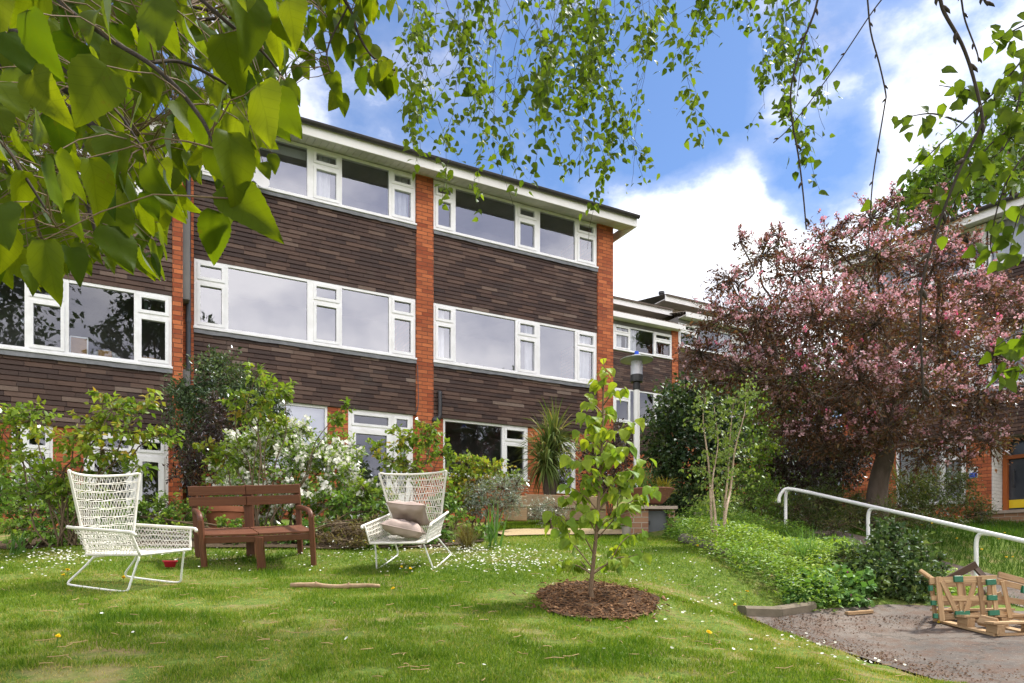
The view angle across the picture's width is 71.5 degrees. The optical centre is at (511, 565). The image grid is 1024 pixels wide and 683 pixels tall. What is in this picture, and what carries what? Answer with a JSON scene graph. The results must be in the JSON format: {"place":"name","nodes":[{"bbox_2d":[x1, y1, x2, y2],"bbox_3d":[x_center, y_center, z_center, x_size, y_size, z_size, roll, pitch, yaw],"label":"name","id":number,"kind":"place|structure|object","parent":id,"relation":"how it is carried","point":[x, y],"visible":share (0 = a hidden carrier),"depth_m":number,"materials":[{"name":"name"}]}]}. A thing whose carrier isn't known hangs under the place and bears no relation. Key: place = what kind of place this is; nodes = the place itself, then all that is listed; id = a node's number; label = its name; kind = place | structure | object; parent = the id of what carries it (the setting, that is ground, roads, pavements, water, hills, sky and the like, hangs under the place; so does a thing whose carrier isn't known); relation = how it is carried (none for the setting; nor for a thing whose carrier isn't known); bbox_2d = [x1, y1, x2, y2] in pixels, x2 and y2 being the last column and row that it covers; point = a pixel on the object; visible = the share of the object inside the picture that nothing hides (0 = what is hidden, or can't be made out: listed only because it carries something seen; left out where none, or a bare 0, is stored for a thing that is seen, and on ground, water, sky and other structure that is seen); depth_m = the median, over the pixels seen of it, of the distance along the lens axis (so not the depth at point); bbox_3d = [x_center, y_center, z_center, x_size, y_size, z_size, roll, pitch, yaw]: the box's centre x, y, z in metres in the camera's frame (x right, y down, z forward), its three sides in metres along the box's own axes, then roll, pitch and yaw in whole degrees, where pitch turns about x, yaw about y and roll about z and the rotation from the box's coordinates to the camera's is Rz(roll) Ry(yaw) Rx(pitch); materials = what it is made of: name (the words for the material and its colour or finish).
{"place":"outdoors","nodes":[
{"label":"outdoors","id":0,"kind":"place"},
{"bbox_2d":[0,487,1023,682],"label":"ground","id":1,"kind":"structure","parent":0,"point":[110,669],"depth_m":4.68,"materials":[{"name":"plant"}]},
{"bbox_2d":[0,531,41,557],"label":"iris","id":2,"kind":"object","parent":1,"relation":"on","point":[19,549],"visible":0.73,"depth_m":7.59,"materials":[{"name":"green plant"}]},
{"bbox_2d":[0,93,189,531],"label":"terraced house","id":3,"kind":"structure","parent":1,"relation":"on","point":[129,319],"depth_m":11.34,"materials":[{"name":"brown tile"}]},
{"bbox_2d":[11,425,52,505],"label":"window","id":4,"kind":"structure","parent":3,"relation":"in","point":[49,449],"depth_m":10.67,"materials":[{"name":"white plastic"}]},
{"bbox_2d":[69,335,87,353],"bbox_3d":[-6.734,-3.405,11.057,0.252,0.330,0.095,0,0,-28],"label":"picture frame","id":5,"kind":"object","parent":3,"relation":"on","point":[77,344],"visible":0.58,"depth_m":11.06,"materials":[{"name":"paper"}]},
{"bbox_2d":[0,274,172,368],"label":"window","id":6,"kind":"structure","parent":3,"relation":"in","point":[140,314],"depth_m":11.02,"materials":[{"name":"white plastic"}]},
{"bbox_2d":[29,111,168,193],"bbox_3d":[-7.242,-6.282,10.583,3.962,0.997,0.135,0,0,-28],"label":"window","id":7,"kind":"structure","parent":3,"relation":"in","point":[166,155],"depth_m":11.26,"materials":[{"name":"white plastic"}]},
{"bbox_2d":[98,350,111,356],"bbox_3d":[-6.445,-3.316,11.264,0.185,0.148,0.160,0,0,-28],"label":"cardboard box","id":8,"kind":"object","parent":3,"relation":"on","point":[105,353],"visible":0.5,"depth_m":11.20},
{"bbox_2d":[84,432,167,523],"bbox_3d":[-6.081,-1.130,11.232,1.176,1.900,0.142,0,0,-28],"label":"patio door","id":9,"kind":"structure","parent":3,"relation":"in","point":[155,456],"depth_m":11.33,"materials":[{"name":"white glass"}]},
{"bbox_2d":[66,469,197,591],"bbox_3d":[-2.905,-0.276,5.419,0.675,0.861,0.706,6,7,13],"label":"armchair","id":10,"kind":"object","parent":1,"relation":"on","point":[131,550],"visible":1,"depth_m":5.43,"materials":[{"name":"white wicker"}]},
{"bbox_2d":[162,560,177,566],"bbox_3d":[-3.153,-0.019,6.558,0.128,0.062,0.128,0,0,0],"label":"plant pot","id":11,"kind":"object","parent":1,"relation":"on","point":[169,563],"visible":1,"depth_m":6.51,"materials":[{"name":"red plastic"}]},
{"bbox_2d":[0,0,403,306],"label":"lime tree","id":12,"kind":"object","parent":1,"relation":"on","point":[111,82],"visible":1,"depth_m":1.37,"materials":[{"name":"green plant"}]},
{"bbox_2d":[162,390,242,525],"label":"shrub","id":13,"kind":"object","parent":1,"relation":"on","point":[218,436],"visible":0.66,"depth_m":9.93,"materials":[{"name":"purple plant"}]},
{"bbox_2d":[153,345,292,496],"bbox_3d":[-4.342,-1.991,10.758,2.030,2.754,1.639,0,0,0],"label":"shrub","id":14,"kind":"object","parent":1,"relation":"on","point":[185,399],"visible":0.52,"depth_m":10.65,"materials":[{"name":"green plant"}]},
{"bbox_2d":[0,525,486,548],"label":"flower bed","id":15,"kind":"object","parent":1,"relation":"on","point":[271,544],"visible":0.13,"depth_m":7.81,"materials":[{"name":"soil"}]},
{"bbox_2d":[0,387,185,548],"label":"cherry bush","id":16,"kind":"object","parent":15,"relation":"on","point":[58,484],"visible":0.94,"depth_m":7.70,"materials":[{"name":"green plant"}]},
{"bbox_2d":[0,453,205,548],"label":"shrub","id":17,"kind":"object","parent":15,"relation":"on","point":[15,506],"visible":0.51,"depth_m":8.27,"materials":[{"name":"green plant"}]},
{"bbox_2d":[102,509,155,546],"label":"grass tuft","id":18,"kind":"object","parent":15,"relation":"on","point":[120,526],"visible":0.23,"depth_m":7.66,"materials":[{"name":"green plant"}]},
{"bbox_2d":[141,498,213,539],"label":"shrub","id":19,"kind":"object","parent":15,"relation":"on","point":[165,513],"visible":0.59,"depth_m":7.96,"materials":[{"name":"green plant"}]},
{"bbox_2d":[204,506,256,527],"bbox_3d":[-3.406,-0.515,8.600,0.600,0.380,0.600,0,0,0],"label":"flower pot","id":20,"kind":"object","parent":15,"relation":"on","point":[232,512],"visible":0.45,"depth_m":8.36,"materials":[{"name":"ceramic"}]},
{"bbox_2d":[40,487,487,549],"bbox_3d":[-2.797,-0.543,8.291,5.147,0.794,1.428,0,0,0],"label":"shrub","id":21,"kind":"object","parent":15,"relation":"on","point":[371,507],"visible":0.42,"depth_m":8.19,"materials":[{"name":"green plant"}]},
{"bbox_2d":[192,362,355,534],"bbox_3d":[-2.851,-1.379,8.610,1.918,2.187,0.611,0,0,-10],"label":"rose bush","id":22,"kind":"object","parent":15,"relation":"on","point":[267,403],"visible":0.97,"depth_m":8.53,"materials":[{"name":"green plant"}]},
{"bbox_2d":[200,414,382,533],"bbox_3d":[-2.797,-1.167,8.901,2.481,1.644,1.240,0,0,16],"label":"shrub","id":23,"kind":"object","parent":15,"relation":"on","point":[333,456],"visible":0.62,"depth_m":8.85,"materials":[{"name":"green plant"}]},
{"bbox_2d":[314,512,381,549],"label":"shrub","id":24,"kind":"object","parent":15,"relation":"on","point":[354,541],"visible":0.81,"depth_m":7.78,"materials":[{"name":"plant"}]},
{"bbox_2d":[343,417,458,503],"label":"rose bush","id":25,"kind":"object","parent":15,"relation":"on","point":[401,463],"visible":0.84,"depth_m":8.81,"materials":[{"name":"green plant"}]},
{"bbox_2d":[431,449,528,528],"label":"rose bush","id":26,"kind":"object","parent":15,"relation":"on","point":[462,469],"visible":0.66,"depth_m":9.57,"materials":[{"name":"green plant"}]},
{"bbox_2d":[188,484,316,569],"bbox_3d":[-2.542,-0.330,6.982,1.219,1.021,0.613,0,0,-15],"label":"garden bench","id":27,"kind":"object","parent":1,"relation":"on","point":[247,533],"visible":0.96,"depth_m":6.98,"materials":[{"name":"brown wood"}]},
{"bbox_2d":[178,86,437,519],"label":"terraced house","id":28,"kind":"structure","parent":1,"relation":"on","point":[323,306],"depth_m":13.23,"materials":[{"name":"brown tile"}]},
{"bbox_2d":[247,399,328,471],"bbox_3d":[-4.039,-2.324,12.773,1.450,1.212,0.195,0,0,-28],"label":"window","id":29,"kind":"structure","parent":28,"relation":"in","point":[298,410],"depth_m":13.03,"materials":[{"name":"white glass"}]},
{"bbox_2d":[193,258,416,359],"bbox_3d":[-3.620,-4.589,12.906,3.962,1.182,0.135,0,0,-28],"label":"window","id":30,"kind":"structure","parent":28,"relation":"in","point":[312,301],"depth_m":12.90,"materials":[{"name":"white plastic"}]},
{"bbox_2d":[201,137,416,225],"bbox_3d":[-3.648,-7.101,12.959,3.962,0.997,0.255,0,0,-28],"label":"window","id":31,"kind":"structure","parent":28,"relation":"in","point":[319,168],"depth_m":13.12,"materials":[{"name":"white plastic"}]},
{"bbox_2d":[348,409,412,519],"bbox_3d":[-2.491,-1.850,13.537,1.272,2.160,0.142,0,0,-28],"label":"door","id":32,"kind":"structure","parent":28,"relation":"in","point":[359,428],"depth_m":13.57,"materials":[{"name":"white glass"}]},
{"bbox_2d":[290,581,379,588],"bbox_3d":[-1.403,0.154,5.648,0.735,0.062,0.058,0,0,6],"label":"stick","id":33,"kind":"object","parent":1,"relation":"on","point":[348,585],"visible":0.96,"depth_m":5.64,"materials":[{"name":"wood"}]},
{"bbox_2d":[360,470,450,568],"bbox_3d":[-0.988,-0.438,6.804,0.714,0.870,0.682,0,16,14],"label":"armchair","id":34,"kind":"object","parent":1,"relation":"on","point":[433,532],"visible":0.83,"depth_m":6.92,"materials":[{"name":"white wicker"}]},
{"bbox_2d":[381,519,424,538],"bbox_3d":[-1.027,-0.354,6.730,0.388,0.196,0.391,0,0,0],"label":"cushion","id":35,"kind":"object","parent":34,"relation":"on","point":[405,528],"visible":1,"depth_m":6.57,"materials":[{"name":"fabric"}]},
{"bbox_2d":[386,500,429,525],"bbox_3d":[-0.988,-0.504,6.808,0.385,0.233,0.359,0,0,0],"label":"cushion","id":36,"kind":"object","parent":35,"relation":"on","point":[415,512],"visible":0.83,"depth_m":6.68,"materials":[{"name":"fabric"}]},
{"bbox_2d":[0,567,905,680],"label":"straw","id":37,"kind":"object","parent":1,"relation":"on","point":[418,623],"visible":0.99,"depth_m":3.88,"materials":[{"name":"plant"}]},
{"bbox_2d":[0,542,905,664],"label":"daisies","id":38,"kind":"object","parent":1,"relation":"on","point":[878,660],"visible":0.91,"depth_m":6.73,"materials":[{"name":"plant"}]},
{"bbox_2d":[446,517,485,549],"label":"grass tuft","id":39,"kind":"object","parent":1,"relation":"on","point":[465,537],"visible":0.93,"depth_m":7.46,"materials":[{"name":"plant"}]},
{"bbox_2d":[457,466,529,528],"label":"shrub","id":40,"kind":"object","parent":1,"relation":"on","point":[511,492],"visible":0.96,"depth_m":9.24,"materials":[{"name":"plant"}]},
{"bbox_2d":[481,500,507,547],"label":"iris","id":41,"kind":"object","parent":1,"relation":"on","point":[493,529],"visible":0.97,"depth_m":7.50,"materials":[{"name":"green plant"}]},
{"bbox_2d":[425,156,640,522],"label":"terraced house","id":42,"kind":"structure","parent":1,"relation":"on","point":[518,310],"depth_m":15.07,"materials":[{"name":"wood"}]},
{"bbox_2d":[442,419,529,480],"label":"window","id":43,"kind":"structure","parent":42,"relation":"in","point":[504,441],"depth_m":14.78,"materials":[{"name":"white plastic"}]},
{"bbox_2d":[433,303,596,384],"bbox_3d":[0.132,-4.589,14.973,3.914,1.182,0.263,0,0,-28],"label":"window","id":44,"kind":"structure","parent":42,"relation":"in","point":[582,348],"depth_m":15.02,"materials":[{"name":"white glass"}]},
{"bbox_2d":[433,180,598,268],"bbox_3d":[0.162,-7.101,14.917,3.914,0.997,0.135,0,0,-28],"label":"window","id":45,"kind":"structure","parent":42,"relation":"in","point":[534,221],"depth_m":14.97,"materials":[{"name":"white plastic"}]},
{"bbox_2d":[557,442,574,493],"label":"window","id":46,"kind":"structure","parent":42,"relation":"in","point":[572,485],"depth_m":15.56,"materials":[{"name":"white plastic"}]},
{"bbox_2d":[510,396,580,522],"bbox_3d":[0.605,-1.648,11.250,1.544,2.181,1.342,0,0,-38],"label":"cordyline","id":47,"kind":"object","parent":1,"relation":"on","point":[551,443],"visible":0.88,"depth_m":11.12,"materials":[{"name":"green plant"}]},
{"bbox_2d":[527,494,575,528],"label":"shrub","id":48,"kind":"object","parent":1,"relation":"on","point":[538,510],"visible":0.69,"depth_m":10.12,"materials":[{"name":"plant"}]},
{"bbox_2d":[487,515,621,530],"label":"grass","id":49,"kind":"structure","parent":1,"relation":"on","point":[518,524],"depth_m":10.56,"materials":[{"name":"plant"}]},
{"bbox_2d":[504,494,605,520],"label":"raised bed wall","id":50,"kind":"structure","parent":1,"relation":"on","point":[530,497],"depth_m":10.82,"materials":[{"name":"stone"}]},
{"bbox_2d":[498,528,621,534],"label":"gravel path","id":51,"kind":"structure","parent":1,"relation":"on","point":[529,531],"depth_m":9.64,"materials":[{"name":"gravel"}]},
{"bbox_2d":[512,577,684,628],"bbox_3d":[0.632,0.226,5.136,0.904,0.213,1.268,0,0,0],"label":"mulch bed","id":52,"kind":"object","parent":1,"relation":"on","point":[624,603],"visible":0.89,"depth_m":5.04,"materials":[{"name":"wood"}]},
{"bbox_2d":[542,358,660,597],"bbox_3d":[0.638,-0.580,5.140,0.864,1.826,0.633,0,0,0],"label":"young tree","id":53,"kind":"object","parent":52,"relation":"on","point":[610,455],"visible":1,"depth_m":5.11,"materials":[{"name":"green plant"}]},
{"bbox_2d":[570,418,646,515],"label":"shrub","id":54,"kind":"object","parent":1,"relation":"on","point":[616,444],"visible":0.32,"depth_m":12.29,"materials":[{"name":"green plant"}]},
{"bbox_2d":[620,351,652,486],"bbox_3d":[2.102,-2.176,12.000,0.560,2.887,0.560,0,0,0],"label":"lamp post","id":55,"kind":"object","parent":1,"relation":"on","point":[636,360],"visible":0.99,"depth_m":11.95,"materials":[{"name":"metal"}]},
{"bbox_2d":[613,296,685,489],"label":"terraced house","id":56,"kind":"structure","parent":1,"relation":"on","point":[642,328],"depth_m":27.48,"materials":[{"name":"wood"}]},
{"bbox_2d":[613,388,669,425],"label":"window","id":57,"kind":"structure","parent":56,"relation":"in","point":[615,399],"depth_m":26.92,"materials":[{"name":"white plastic"}]},
{"bbox_2d":[613,324,672,359],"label":"window","id":58,"kind":"structure","parent":56,"relation":"in","point":[630,335],"depth_m":27.17,"materials":[{"name":"white plastic"}]},
{"bbox_2d":[621,506,677,534],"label":"brick plinth","id":59,"kind":"structure","parent":1,"relation":"on","point":[650,519],"depth_m":9.88,"materials":[{"name":"brown brick"}]},
{"bbox_2d":[631,487,674,504],"bbox_3d":[1.973,-0.981,10.080,0.660,0.212,0.660,0,0,0],"label":"bowl planter","id":60,"kind":"object","parent":59,"relation":"on","point":[666,492],"visible":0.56,"depth_m":9.89,"materials":[{"name":"ceramic"}]},
{"bbox_2d":[628,456,654,486],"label":"grass tuft","id":61,"kind":"object","parent":60,"relation":"in","point":[644,482],"visible":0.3,"depth_m":10.04,"materials":[{"name":"green plant"}]},
{"bbox_2d":[651,475,679,498],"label":"fern","id":62,"kind":"object","parent":60,"relation":"in","point":[659,482],"visible":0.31,"depth_m":9.99,"materials":[{"name":"plant"}]},
{"bbox_2d":[648,511,666,531],"bbox_3d":[2.031,-0.545,9.960,0.281,0.454,0.054,0,0,-3],"label":"metal door","id":63,"kind":"structure","parent":59,"relation":"in","point":[656,519],"depth_m":9.96,"materials":[{"name":"metal"}]},
{"bbox_2d":[302,0,1023,399],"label":"birch tree","id":64,"kind":"object","parent":1,"relation":"on","point":[590,34],"visible":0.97,"depth_m":3.94,"materials":[{"name":"green plant"}]},
{"bbox_2d":[662,509,686,535],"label":"trailing plant","id":65,"kind":"object","parent":1,"relation":"on","point":[668,518],"visible":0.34,"depth_m":9.58,"materials":[{"name":"green plant"}]},
{"bbox_2d":[678,533,729,554],"bbox_3d":[2.152,-0.246,7.973,0.137,0.285,1.056,0,0,-12],"label":"log","id":66,"kind":"object","parent":1,"relation":"on","point":[680,538],"visible":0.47,"depth_m":8.01,"materials":[{"name":"grey wood"}]},
{"bbox_2d":[640,367,768,516],"bbox_3d":[3.388,-2.218,12.758,2.302,2.925,1.784,0,0,-33],"label":"shrub","id":67,"kind":"object","parent":1,"relation":"on","point":[672,456],"visible":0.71,"depth_m":12.49,"materials":[{"name":"green plant"}]},
{"bbox_2d":[639,291,793,497],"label":"terraced house","id":68,"kind":"structure","parent":1,"relation":"on","point":[682,310],"depth_m":29.06,"materials":[{"name":"brown tile"}]},
{"bbox_2d":[678,323,779,359],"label":"window","id":69,"kind":"structure","parent":68,"relation":"in","point":[682,331],"depth_m":29.11,"materials":[{"name":"white plastic"}]},
{"bbox_2d":[678,375,769,542],"bbox_3d":[2.430,-1.203,8.074,0.919,2.012,0.757,0,0,36],"label":"birch sapling","id":70,"kind":"object","parent":1,"relation":"on","point":[718,461],"visible":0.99,"depth_m":8.07,"materials":[{"name":"green plant"}]},
{"bbox_2d":[719,471,795,521],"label":"shrub","id":71,"kind":"object","parent":1,"relation":"on","point":[762,503],"visible":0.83,"depth_m":11.26,"materials":[{"name":"green plant"}]},
{"bbox_2d":[733,429,787,519],"bbox_3d":[4.140,-1.516,12.020,1.076,1.630,0.638,0,0,-37],"label":"spurge","id":72,"kind":"object","parent":1,"relation":"on","point":[771,447],"visible":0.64,"depth_m":12.02,"materials":[{"name":"green plant"}]},
{"bbox_2d":[712,342,841,512],"bbox_3d":[9.488,-4.102,21.469,7.485,6.091,4.848,0,0,0],"label":"leafy tree","id":73,"kind":"object","parent":1,"relation":"on","point":[756,430],"visible":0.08,"depth_m":21.25,"materials":[{"name":"green plant"}]},
{"bbox_2d":[737,601,816,620],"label":"kerb","id":74,"kind":"structure","parent":1,"relation":"on","point":[786,609],"depth_m":6.11,"materials":[{"name":"concrete"}]},
{"bbox_2d":[784,524,834,568],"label":"iris","id":75,"kind":"object","parent":1,"relation":"on","point":[802,553],"visible":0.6,"depth_m":7.24,"materials":[{"name":"green plant"}]},
{"bbox_2d":[755,414,873,514],"bbox_3d":[5.413,-1.732,12.570,2.479,1.966,1.656,0,0,0],"label":"shrub","id":76,"kind":"object","parent":1,"relation":"on","point":[785,470],"visible":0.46,"depth_m":12.34,"materials":[{"name":"green plant"}]},
{"bbox_2d":[773,477,864,530],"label":"shrub","id":77,"kind":"object","parent":1,"relation":"on","point":[824,505],"visible":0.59,"depth_m":10.98,"materials":[{"name":"green plant"}]},
{"bbox_2d":[775,558,878,607],"bbox_3d":[2.955,0.160,6.664,1.010,0.472,0.914,0,0,9],"label":"cranesbill","id":78,"kind":"object","parent":1,"relation":"on","point":[851,578],"visible":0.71,"depth_m":6.48,"materials":[{"name":"green plant"}]},
{"bbox_2d":[669,181,1023,529],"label":"blossom tree","id":79,"kind":"object","parent":1,"relation":"on","point":[862,400],"visible":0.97,"depth_m":10.29,"materials":[{"name":"pink plant"}]},
{"bbox_2d":[675,516,1023,682],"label":"tarmac drive","id":80,"kind":"structure","parent":1,"relation":"on","point":[961,644],"depth_m":5.43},
{"bbox_2d":[662,498,986,612],"bbox_3d":[3.172,-0.313,8.511,3.254,1.437,4.092,0,0,-23],"label":"ground cover","id":81,"kind":"object","parent":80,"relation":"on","point":[771,535],"visible":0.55,"depth_m":7.56,"materials":[{"name":"green plant"}]},
{"bbox_2d":[845,610,873,614],"bbox_3d":[3.023,0.405,6.194,0.253,0.044,0.050,0,0,-13],"label":"plank","id":82,"kind":"object","parent":80,"relation":"on","point":[859,612],"visible":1,"depth_m":6.17,"materials":[{"name":"wood"}]},
{"bbox_2d":[755,614,1023,682],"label":"leaf litter","id":83,"kind":"object","parent":80,"relation":"on","point":[881,658],"visible":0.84,"depth_m":5.04,"materials":[{"name":"plant"}]},
{"bbox_2d":[817,486,971,535],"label":"fern","id":84,"kind":"object","parent":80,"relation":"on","point":[855,519],"visible":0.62,"depth_m":10.46,"materials":[{"name":"green plant"}]},
{"bbox_2d":[930,608,1023,635],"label":"pallet","id":85,"kind":"object","parent":80,"relation":"on","point":[993,628],"visible":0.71,"depth_m":5.65,"materials":[{"name":"wood"}]},
{"bbox_2d":[928,575,1023,622],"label":"wooden crate","id":86,"kind":"object","parent":85,"relation":"on","point":[960,582],"visible":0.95,"depth_m":5.74,"materials":[{"name":"brown wood"}]},
{"bbox_2d":[945,561,977,583],"bbox_3d":[3.669,0.066,5.850,0.325,0.208,0.021,0,0,0],"label":"plank","id":87,"kind":"object","parent":86,"relation":"on","point":[964,570],"visible":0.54,"depth_m":5.84,"materials":[{"name":"wood"}]},
{"bbox_2d":[946,592,1001,613],"bbox_3d":[3.900,0.312,6.000,0.471,0.192,0.020,0,0,0],"label":"plank","id":88,"kind":"object","parent":86,"relation":"in","point":[974,603],"visible":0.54,"depth_m":5.99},
{"bbox_2d":[997,572,1023,583],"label":"plank","id":89,"kind":"object","parent":86,"relation":"on","point":[1009,577],"visible":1,"depth_m":6.11,"materials":[{"name":"wood"}]},
{"bbox_2d":[977,615,998,626],"bbox_3d":[3.682,0.433,5.500,0.076,0.105,0.135,0,0,-33],"label":"plank","id":90,"kind":"object","parent":85,"relation":"on","point":[981,620],"visible":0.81,"depth_m":5.50,"materials":[{"name":"wood"}]},
{"bbox_2d":[825,515,952,604],"bbox_3d":[3.720,-0.028,6.908,1.350,0.974,0.995,0,0,0],"label":"shrub","id":91,"kind":"object","parent":1,"relation":"on","point":[890,543],"visible":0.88,"depth_m":6.87,"materials":[{"name":"green plant"}]},
{"bbox_2d":[777,487,1023,589],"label":"handrail","id":92,"kind":"object","parent":1,"relation":"on","point":[978,531],"visible":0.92,"depth_m":8.89,"materials":[{"name":"metal"}]},
{"bbox_2d":[891,452,945,513],"bbox_3d":[7.383,-1.436,13.019,1.198,1.559,1.246,0,0,37],"label":"flax","id":93,"kind":"object","parent":1,"relation":"on","point":[915,480],"visible":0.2,"depth_m":12.89,"materials":[{"name":"green plant"}]},
{"bbox_2d":[849,463,1003,526],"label":"shrub","id":94,"kind":"object","parent":1,"relation":"on","point":[912,502],"visible":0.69,"depth_m":12.00,"materials":[{"name":"green plant"}]},
{"bbox_2d":[830,193,1023,518],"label":"terraced house","id":95,"kind":"structure","parent":1,"relation":"on","point":[1005,483],"depth_m":15.73,"materials":[{"name":"brick"}]},
{"bbox_2d":[853,334,986,412],"bbox_3d":[9.542,-4.484,16.809,0.135,1.232,2.987,0,0,-36],"label":"window","id":96,"kind":"structure","parent":95,"relation":"in","point":[954,342],"depth_m":15.82,"materials":[{"name":"white plastic"}]},
{"bbox_2d":[854,223,986,306],"bbox_3d":[9.589,-7.019,16.843,0.252,1.002,2.987,0,0,-36],"label":"window","id":97,"kind":"structure","parent":95,"relation":"in","point":[972,229],"depth_m":16.82,"materials":[{"name":"white plastic"}]},
{"bbox_2d":[896,442,965,504],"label":"window","id":98,"kind":"structure","parent":95,"relation":"in","point":[944,470],"depth_m":16.57,"materials":[{"name":"white glass"}]},
{"bbox_2d":[987,214,1023,266],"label":"window","id":99,"kind":"structure","parent":95,"relation":"in","point":[1019,238],"depth_m":15.30,"materials":[{"name":"white glass"}]},
{"bbox_2d":[988,325,1023,388],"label":"window","id":100,"kind":"structure","parent":95,"relation":"in","point":[989,379],"depth_m":15.50,"materials":[{"name":"white glass"}]},
{"bbox_2d":[1002,438,1023,509],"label":"door","id":101,"kind":"structure","parent":95,"relation":"in","point":[1012,474],"depth_m":15.70,"materials":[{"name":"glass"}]},
{"bbox_2d":[872,71,1023,236],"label":"leafy tree","id":102,"kind":"object","parent":1,"relation":"on","point":[931,175],"visible":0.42,"depth_m":23.68,"materials":[{"name":"green plant"}]},
{"bbox_2d":[974,509,1023,522],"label":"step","id":103,"kind":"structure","parent":1,"relation":"on","point":[1017,515],"depth_m":14.10,"materials":[{"name":"concrete"}]},
{"bbox_2d":[86,0,1023,493],"label":"sky","id":104,"kind":"structure","parent":0,"point":[690,218],"materials":[{"name":"blue"}]},
{"bbox_2d":[741,510,1023,606],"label":"long grass","id":105,"kind":"structure","parent":0,"point":[1012,528],"depth_m":9.84,"materials":[{"name":"plant"}]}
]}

